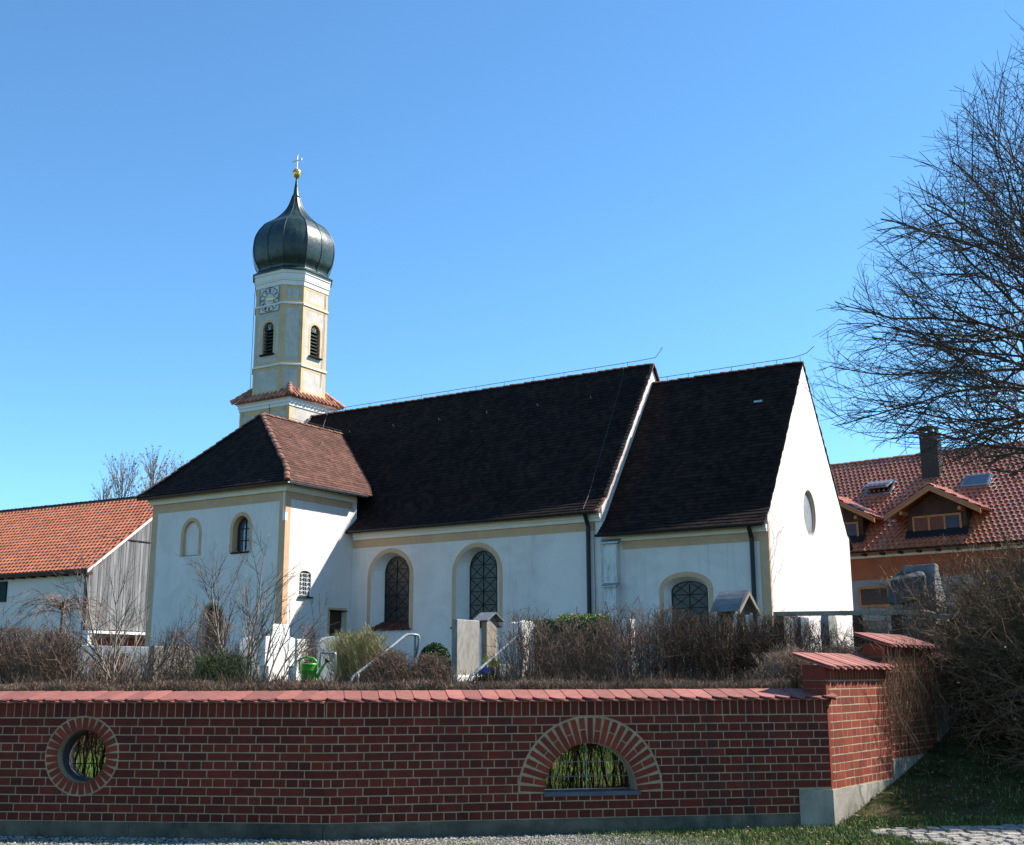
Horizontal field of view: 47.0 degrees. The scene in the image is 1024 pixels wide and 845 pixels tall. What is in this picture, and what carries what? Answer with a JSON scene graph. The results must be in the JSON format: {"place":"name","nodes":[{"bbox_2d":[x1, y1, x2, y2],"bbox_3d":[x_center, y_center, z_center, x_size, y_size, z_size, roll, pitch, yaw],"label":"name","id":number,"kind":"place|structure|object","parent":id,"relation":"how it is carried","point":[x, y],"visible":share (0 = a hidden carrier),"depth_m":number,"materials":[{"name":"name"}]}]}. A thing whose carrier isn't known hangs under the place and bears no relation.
{"place":"outdoors","nodes":[
{"label":"outdoors","id":0,"kind":"place"},
{"bbox_2d":[0,831,802,844],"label":"gravel path","id":1,"kind":"structure","parent":0,"point":[415,842],"depth_m":10.80,"materials":[{"name":"grey gravel"}]},
{"bbox_2d":[9,836,644,844],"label":"gravel weeds","id":2,"kind":"object","parent":1,"relation":"on","point":[627,843],"visible":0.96,"depth_m":10.53,"materials":[{"name":"green plant"}]},
{"bbox_2d":[0,0,1023,509],"label":"sky","id":3,"kind":"structure","parent":0,"point":[503,191],"materials":[{"name":"blue"}]},
{"bbox_2d":[35,679,1023,844],"bbox_3d":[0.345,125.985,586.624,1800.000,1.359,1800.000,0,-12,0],"label":"ground","id":4,"kind":"structure","parent":0,"point":[952,746],"depth_m":12.98,"materials":[{"name":"green plant"}]},
{"bbox_2d":[0,618,48,683],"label":"bare bush","id":5,"kind":"object","parent":4,"relation":"on","point":[6,645],"visible":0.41,"depth_m":16.07,"materials":[{"name":"brown plant"}]},
{"bbox_2d":[0,619,108,690],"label":"bare bush","id":6,"kind":"object","parent":4,"relation":"on","point":[55,653],"visible":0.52,"depth_m":15.83,"materials":[{"name":"brown plant"}]},
{"bbox_2d":[0,587,121,647],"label":"weeping tree","id":7,"kind":"object","parent":4,"relation":"on","point":[61,606],"visible":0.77,"depth_m":26.59,"materials":[{"name":"brown plant"}]},
{"bbox_2d":[0,496,152,660],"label":"barn","id":8,"kind":"structure","parent":4,"relation":"on","point":[32,538],"depth_m":62.99,"materials":[{"name":"tile"}]},
{"bbox_2d":[0,581,7,601],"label":"window","id":9,"kind":"structure","parent":8,"relation":"in","point":[3,585],"depth_m":63.26,"materials":[{"name":"black glass"}]},
{"bbox_2d":[62,680,129,746],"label":"bank bush","id":10,"kind":"object","parent":4,"relation":"on","point":[93,737],"depth_m":14.39,"materials":[{"name":"green plant"}]},
{"bbox_2d":[90,473,115,499],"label":"bare poplar","id":11,"kind":"object","parent":4,"relation":"on","point":[104,492],"visible":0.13,"depth_m":113.01,"materials":[{"name":"brown plant"}]},
{"bbox_2d":[73,645,148,681],"bbox_3d":[-6.170,3.776,18.114,0.100,0.663,1.350,-8,-14,32],"label":"gravestone","id":12,"kind":"object","parent":4,"relation":"on","point":[130,648],"visible":0.13,"depth_m":18.27,"materials":[{"name":"grey stone"}]},
{"bbox_2d":[74,648,157,682],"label":"bare bush","id":13,"kind":"object","parent":4,"relation":"on","point":[136,667],"visible":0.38,"depth_m":17.06,"materials":[{"name":"brown plant"}]},
{"bbox_2d":[92,451,144,499],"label":"bare poplar","id":14,"kind":"object","parent":4,"relation":"on","point":[121,484],"visible":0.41,"depth_m":113.10,"materials":[{"name":"brown plant"}]},
{"bbox_2d":[31,538,213,682],"bbox_3d":[-5.440,2.868,16.517,2.555,2.604,1.536,0,-12,0],"label":"bare shrub tree","id":15,"kind":"object","parent":4,"relation":"on","point":[101,657],"visible":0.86,"depth_m":16.40,"materials":[{"name":"brown plant"}]},
{"bbox_2d":[124,445,183,493],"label":"bare poplar","id":16,"kind":"object","parent":4,"relation":"on","point":[151,476],"visible":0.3,"depth_m":112.75,"materials":[{"name":"brown plant"}]},
{"bbox_2d":[126,623,206,681],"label":"bare bush","id":17,"kind":"object","parent":4,"relation":"on","point":[173,655],"visible":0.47,"depth_m":16.29,"materials":[{"name":"brown plant"}]},
{"bbox_2d":[148,646,194,681],"bbox_3d":[-5.256,3.787,18.214,0.100,0.632,0.850,-8,-14,32],"label":"gravestone","id":18,"kind":"object","parent":4,"relation":"on","point":[166,660],"visible":0.1,"depth_m":18.04,"materials":[{"name":"grey stone"}]},
{"bbox_2d":[165,458,189,475],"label":"bare poplar","id":19,"kind":"object","parent":4,"relation":"on","point":[175,466],"visible":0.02,"depth_m":117.45,"materials":[{"name":"brown plant"}]},
{"bbox_2d":[174,600,244,676],"bbox_3d":[-4.370,3.356,17.105,1.101,1.490,1.670,0,-12,0],"label":"bare bush","id":20,"kind":"object","parent":4,"relation":"on","point":[209,633],"visible":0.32,"depth_m":16.86,"materials":[{"name":"brown plant"}]},
{"bbox_2d":[176,641,267,690],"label":"bush","id":21,"kind":"object","parent":4,"relation":"on","point":[227,662],"visible":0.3,"depth_m":15.04,"materials":[{"name":"green plant"}]},
{"bbox_2d":[162,511,305,680],"bbox_3d":[-3.718,2.651,15.891,1.721,2.850,2.041,6,-14,-29],"label":"bare shrub tree","id":22,"kind":"object","parent":4,"relation":"on","point":[254,624],"visible":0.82,"depth_m":15.82,"materials":[{"name":"brown plant"}]},
{"bbox_2d":[234,636,259,678],"bbox_3d":[-4.939,4.549,22.550,0.140,0.896,0.950,-8,-14,32],"label":"gravestone","id":23,"kind":"object","parent":4,"relation":"on","point":[241,648],"visible":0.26,"depth_m":22.30,"materials":[{"name":"grey stone"}]},
{"bbox_2d":[256,624,294,681],"bbox_3d":[-3.852,3.832,19.169,0.200,1.082,0.680,-8,-14,32],"label":"gravestone","id":24,"kind":"object","parent":4,"relation":"on","point":[278,664],"visible":0.53,"depth_m":19.08,"materials":[{"name":"white stone"}]},
{"bbox_2d":[237,576,329,680],"bbox_3d":[-3.087,3.157,16.356,1.153,1.993,1.490,7,-14,-31],"label":"bare shrub tree","id":25,"kind":"object","parent":4,"relation":"on","point":[285,650],"visible":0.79,"depth_m":16.11,"materials":[{"name":"brown plant"}]},
{"bbox_2d":[292,639,307,680],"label":"gravestone","id":26,"kind":"object","parent":4,"relation":"on","point":[294,670],"visible":0.1,"depth_m":21.23,"materials":[{"name":"white stone"}]},
{"bbox_2d":[292,622,324,679],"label":"bare bush","id":27,"kind":"object","parent":4,"relation":"on","point":[309,651],"visible":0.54,"depth_m":20.53,"materials":[{"name":"brown plant"}]},
{"bbox_2d":[298,656,330,679],"bbox_3d":[-3.171,3.968,18.890,0.521,0.427,0.282,0,-12,0],"label":"watering can","id":28,"kind":"object","parent":4,"relation":"on","point":[307,667],"visible":0.64,"depth_m":18.82,"materials":[{"name":"green plastic"}]},
{"bbox_2d":[319,649,336,676],"bbox_3d":[-2.960,4.012,19.187,0.416,0.634,0.400,0,-12,0],"label":"water tap","id":29,"kind":"object","parent":4,"relation":"on","point":[324,653],"visible":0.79,"depth_m":19.21,"materials":[{"name":"metal"}]},
{"bbox_2d":[312,636,346,680],"bbox_3d":[-3.528,4.644,23.040,0.120,0.908,1.050,-8,-14,32],"label":"gravestone","id":30,"kind":"object","parent":4,"relation":"on","point":[324,674],"visible":0.26,"depth_m":22.77,"materials":[{"name":"grey stone"}]},
{"bbox_2d":[76,743,627,788],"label":"bank grass","id":31,"kind":"structure","parent":4,"relation":"on","point":[553,773],"depth_m":13.05,"materials":[{"name":"green plant"}]},
{"bbox_2d":[317,622,395,682],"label":"ornamental grass bush","id":32,"kind":"object","parent":4,"relation":"on","point":[351,650],"visible":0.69,"depth_m":19.68,"materials":[{"name":"green plant"}]},
{"bbox_2d":[350,633,419,681],"bbox_3d":[-1.905,3.743,17.718,0.126,1.236,3.504,-2,-12,11],"label":"handrail","id":33,"kind":"object","parent":4,"relation":"on","point":[399,640],"visible":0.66,"depth_m":19.08,"materials":[{"name":"silver metal"}]},
{"bbox_2d":[354,647,424,682],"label":"bare bush","id":34,"kind":"object","parent":4,"relation":"on","point":[392,660],"visible":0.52,"depth_m":16.32,"materials":[{"name":"brown plant"}]},
{"bbox_2d":[0,666,799,788],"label":"clipped hedge","id":35,"kind":"object","parent":4,"relation":"on","point":[313,684],"visible":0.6,"depth_m":12.15,"materials":[{"name":"brown plant"}]},
{"bbox_2d":[0,688,837,839],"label":"brick wall","id":36,"kind":"structure","parent":4,"relation":"on","point":[301,765],"depth_m":11.34,"materials":[{"name":"brick"}]},
{"bbox_2d":[397,651,462,680],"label":"bare bush","id":37,"kind":"object","parent":4,"relation":"on","point":[429,664],"visible":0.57,"depth_m":16.58,"materials":[{"name":"brown plant"}]},
{"bbox_2d":[419,642,451,672],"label":"box shrub","id":38,"kind":"object","parent":4,"relation":"on","point":[432,647],"visible":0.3,"depth_m":21.03,"materials":[{"name":"green plant"}]},
{"bbox_2d":[451,619,481,682],"bbox_3d":[-0.763,3.878,19.617,0.264,1.162,0.880,-8,-14,32],"label":"gravestone","id":39,"kind":"object","parent":4,"relation":"on","point":[465,644],"visible":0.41,"depth_m":19.54,"materials":[{"name":"white stone"}]},
{"bbox_2d":[478,677,496,682],"bbox_3d":[-0.364,4.160,18.949,0.460,0.130,0.460,0,-12,0],"label":"flower bowl","id":40,"kind":"object","parent":4,"relation":"on","point":[486,679],"visible":0.27,"depth_m":18.77,"materials":[{"name":"black metal"}]},
{"bbox_2d":[474,667,497,677],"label":"pansies","id":41,"kind":"object","parent":40,"relation":"in","point":[483,671],"visible":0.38,"depth_m":19.03,"materials":[{"name":"blue plant"}]},
{"bbox_2d":[482,656,502,676],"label":"daffodils","id":42,"kind":"object","parent":40,"relation":"in","point":[489,664],"visible":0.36,"depth_m":19.14,"materials":[{"name":"yellow plant"}]},
{"bbox_2d":[473,612,503,675],"bbox_3d":[-0.408,3.901,20.223,0.320,1.268,0.520,-8,-14,32],"label":"wooden grave marker","id":43,"kind":"object","parent":4,"relation":"on","point":[488,637],"visible":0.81,"depth_m":20.17,"materials":[{"name":"grey wood"}]},
{"bbox_2d":[468,635,519,682],"bbox_3d":[-0.205,3.740,17.705,0.083,1.257,3.520,-3,-12,13],"label":"handrail","id":44,"kind":"object","parent":4,"relation":"on","point":[481,667],"visible":0.3,"depth_m":16.91,"materials":[{"name":"silver metal"}]},
{"bbox_2d":[135,154,853,678],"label":"church","id":45,"kind":"structure","parent":4,"relation":"on","point":[427,520],"depth_m":42.86,"materials":[{"name":"white paint"}]},
{"bbox_2d":[198,602,223,651],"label":"door","id":46,"kind":"structure","parent":45,"relation":"in","point":[207,604],"depth_m":43.52,"materials":[{"name":"paint"}]},
{"bbox_2d":[229,512,251,553],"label":"window","id":47,"kind":"structure","parent":45,"relation":"in","point":[241,522],"depth_m":43.51,"materials":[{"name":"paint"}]},
{"bbox_2d":[298,571,312,598],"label":"window","id":48,"kind":"structure","parent":45,"relation":"in","point":[305,581],"depth_m":42.76,"materials":[{"name":"white glass"}]},
{"bbox_2d":[327,607,347,635],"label":"door","id":49,"kind":"structure","parent":45,"relation":"in","point":[334,617],"depth_m":44.05,"materials":[{"name":"brown wood"}]},
{"bbox_2d":[365,548,413,630],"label":"window","id":50,"kind":"structure","parent":45,"relation":"in","point":[396,605],"depth_m":44.11,"materials":[{"name":"glass"}]},
{"bbox_2d":[450,542,502,628],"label":"window","id":51,"kind":"structure","parent":45,"relation":"in","point":[483,566],"depth_m":42.12,"materials":[{"name":"glass"}]},
{"bbox_2d":[659,572,713,634],"bbox_3d":[5.623,5.857,37.530,1.860,2.170,0.297,-8,-14,32],"label":"window","id":52,"kind":"structure","parent":45,"relation":"in","point":[685,594],"depth_m":37.68,"materials":[{"name":"glass"}]},
{"bbox_2d":[803,490,815,536],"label":"oval window","id":53,"kind":"structure","parent":45,"relation":"in","point":[807,509],"depth_m":40.25,"materials":[{"name":"paint"}]},
{"bbox_2d":[497,664,509,682],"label":"gravestone","id":54,"kind":"object","parent":4,"relation":"on","point":[505,671],"depth_m":20.45,"materials":[{"name":"stone"}]},
{"bbox_2d":[509,621,535,676],"bbox_3d":[0.172,3.771,19.236,0.271,1.039,0.448,-8,-14,32],"label":"gravestone","id":55,"kind":"object","parent":4,"relation":"on","point":[523,625],"visible":0.14,"depth_m":19.13,"materials":[{"name":"white stone"}]},
{"bbox_2d":[480,604,572,681],"bbox_3d":[0.192,3.297,16.319,1.364,1.643,1.694,0,-12,0],"label":"bare bush","id":56,"kind":"object","parent":4,"relation":"on","point":[530,657],"visible":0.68,"depth_m":16.11,"materials":[{"name":"brown plant"}]},
{"bbox_2d":[527,618,611,682],"bbox_3d":[0.945,3.877,19.813,1.528,1.181,1.175,0,-12,0],"label":"evergreen hedge","id":57,"kind":"object","parent":4,"relation":"on","point":[584,621],"visible":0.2,"depth_m":19.42,"materials":[{"name":"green plant"}]},
{"bbox_2d":[529,608,625,689],"bbox_3d":[0.852,3.324,16.113,1.492,1.634,1.840,0,-12,0],"label":"bare bush","id":58,"kind":"object","parent":4,"relation":"on","point":[577,655],"visible":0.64,"depth_m":15.89,"materials":[{"name":"brown plant"}]},
{"bbox_2d":[557,612,610,620],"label":"yellow green ground shrub","id":59,"kind":"object","parent":4,"relation":"on","point":[581,616],"visible":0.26,"depth_m":20.67,"materials":[{"name":"green plant"}]},
{"bbox_2d":[622,619,634,675],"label":"gravestone","id":60,"kind":"object","parent":4,"relation":"on","point":[626,631],"visible":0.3,"depth_m":18.09,"materials":[{"name":"white stone"}]},
{"bbox_2d":[581,597,688,680],"bbox_3d":[1.655,3.190,16.061,1.545,1.776,1.924,4,-13,-19],"label":"bare bush","id":61,"kind":"object","parent":4,"relation":"on","point":[627,647],"visible":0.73,"depth_m":15.84,"materials":[{"name":"brown plant"}]},
{"bbox_2d":[635,602,742,681],"bbox_3d":[2.388,3.206,16.183,1.493,1.537,2.178,0,-12,0],"label":"bare bush","id":62,"kind":"object","parent":4,"relation":"on","point":[683,635],"visible":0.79,"depth_m":15.89,"materials":[{"name":"brown plant"}]},
{"bbox_2d":[710,590,759,679],"bbox_3d":[3.576,3.477,18.745,0.535,1.585,0.660,-10,-16,39],"label":"grave shelter","id":63,"kind":"object","parent":4,"relation":"on","point":[739,600],"visible":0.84,"depth_m":18.77,"materials":[{"name":"grey wood"}]},
{"bbox_2d":[689,607,791,680],"bbox_3d":[3.161,3.232,16.439,1.524,1.390,1.998,0,-12,0],"label":"bare bush","id":64,"kind":"object","parent":4,"relation":"on","point":[741,640],"visible":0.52,"depth_m":16.22,"materials":[{"name":"brown plant"}]},
{"bbox_2d":[745,642,817,688],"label":"bush","id":65,"kind":"object","parent":4,"relation":"on","point":[786,661],"visible":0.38,"depth_m":13.54,"materials":[{"name":"brown plant"}]},
{"bbox_2d":[773,616,794,649],"bbox_3d":[4.677,3.799,19.841,0.140,1.183,1.100,-8,-14,32],"label":"gravestone","id":66,"kind":"object","parent":4,"relation":"on","point":[787,625],"visible":0.04,"depth_m":19.70,"materials":[{"name":"stone"}]},
{"bbox_2d":[739,608,829,673],"bbox_3d":[3.798,3.228,16.583,1.442,1.230,1.685,0,-12,0],"label":"bare bush","id":67,"kind":"object","parent":4,"relation":"on","point":[796,630],"visible":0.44,"depth_m":16.41,"materials":[{"name":"brown plant"}]},
{"bbox_2d":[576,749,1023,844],"bbox_3d":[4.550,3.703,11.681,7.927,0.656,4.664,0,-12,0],"label":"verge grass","id":68,"kind":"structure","parent":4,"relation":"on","point":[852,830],"depth_m":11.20,"materials":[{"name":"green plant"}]},
{"bbox_2d":[793,617,809,650],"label":"gravestone","id":69,"kind":"object","parent":4,"relation":"on","point":[803,620],"visible":0.2,"depth_m":18.41,"materials":[{"name":"grey stone"}]},
{"bbox_2d":[787,612,860,662],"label":"bare bush","id":70,"kind":"object","parent":4,"relation":"on","point":[830,638],"visible":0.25,"depth_m":16.82,"materials":[{"name":"brown plant"}]},
{"bbox_2d":[820,616,837,651],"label":"gravestone","id":71,"kind":"object","parent":4,"relation":"on","point":[828,618],"visible":0.36,"depth_m":18.79,"materials":[{"name":"grey stone"}]},
{"bbox_2d":[812,640,863,655],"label":"bush","id":72,"kind":"object","parent":4,"relation":"on","point":[843,650],"visible":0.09,"depth_m":15.06,"materials":[{"name":"plant"}]},
{"bbox_2d":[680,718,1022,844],"bbox_3d":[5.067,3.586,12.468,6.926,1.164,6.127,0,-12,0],"label":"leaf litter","id":73,"kind":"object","parent":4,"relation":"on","point":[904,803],"visible":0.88,"depth_m":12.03,"materials":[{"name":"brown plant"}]},
{"bbox_2d":[773,610,950,652],"bbox_3d":[5.090,3.277,16.726,0.652,1.283,3.134,8,-14,-32],"label":"timber rail","id":74,"kind":"object","parent":4,"relation":"on","point":[859,613],"visible":0.36,"depth_m":16.97,"materials":[{"name":"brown wood"}]},
{"bbox_2d":[847,628,899,655],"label":"bush","id":75,"kind":"object","parent":4,"relation":"on","point":[867,640],"visible":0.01,"depth_m":16.69,"materials":[{"name":"brown plant"}]},
{"bbox_2d":[863,620,888,642],"bbox_3d":[5.223,3.422,17.020,0.480,1.104,0.060,-3,-12,12],"label":"concrete panel","id":76,"kind":"object","parent":4,"relation":"on","point":[873,624],"visible":0.21,"depth_m":17.08,"materials":[{"name":"grey concrete"}]},
{"bbox_2d":[792,632,981,826],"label":"stepped brick wall","id":77,"kind":"structure","parent":4,"relation":"on","point":[864,768],"depth_m":12.67,"materials":[{"name":"brick"}]},
{"bbox_2d":[869,638,969,774],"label":"hanging twigs","id":78,"kind":"object","parent":77,"relation":"hanging from","point":[912,698],"visible":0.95,"depth_m":13.73,"materials":[{"name":"brown plant"}]},
{"bbox_2d":[795,10,1023,481],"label":"bare tree","id":79,"kind":"object","parent":4,"relation":"on","point":[974,373],"visible":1,"depth_m":33.51,"materials":[{"name":"brown plant"}]},
{"bbox_2d":[887,565,946,643],"bbox_3d":[6.072,3.102,17.546,0.706,1.947,0.832,-8,-14,32],"label":"boulder memorial","id":80,"kind":"object","parent":4,"relation":"on","point":[923,569],"visible":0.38,"depth_m":17.43,"materials":[{"name":"stone"}]},
{"bbox_2d":[830,426,1023,646],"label":"farmhouse","id":81,"kind":"object","parent":4,"relation":"on","point":[903,507],"visible":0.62,"depth_m":59.34,"materials":[{"name":"red tile"}]},
{"bbox_2d":[858,586,890,607],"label":"window","id":82,"kind":"structure","parent":81,"relation":"in","point":[866,597],"depth_m":59.36,"materials":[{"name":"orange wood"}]},
{"bbox_2d":[839,526,1023,765],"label":"overhanging bush","id":83,"kind":"object","parent":4,"relation":"on","point":[996,619],"visible":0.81,"depth_m":14.66,"materials":[{"name":"brown plant"}]},
{"bbox_2d":[869,824,1023,844],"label":"cobbled drive","id":84,"kind":"structure","parent":4,"relation":"on","point":[952,832],"depth_m":11.02,"materials":[{"name":"grey stone"}]},
{"bbox_2d":[876,517,1023,719],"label":"overhanging bush","id":85,"kind":"object","parent":4,"relation":"on","point":[970,578],"visible":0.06,"depth_m":17.73,"materials":[{"name":"brown plant"}]},
{"bbox_2d":[939,634,1023,772],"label":"overhanging bush","id":86,"kind":"object","parent":4,"relation":"on","point":[1021,738],"visible":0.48,"depth_m":13.81,"materials":[{"name":"brown plant"}]},
{"bbox_2d":[968,701,1023,731],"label":"overhanging bush","id":87,"kind":"object","parent":4,"relation":"on","point":[1001,723],"visible":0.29,"depth_m":14.47,"materials":[{"name":"brown plant"}]}
]}

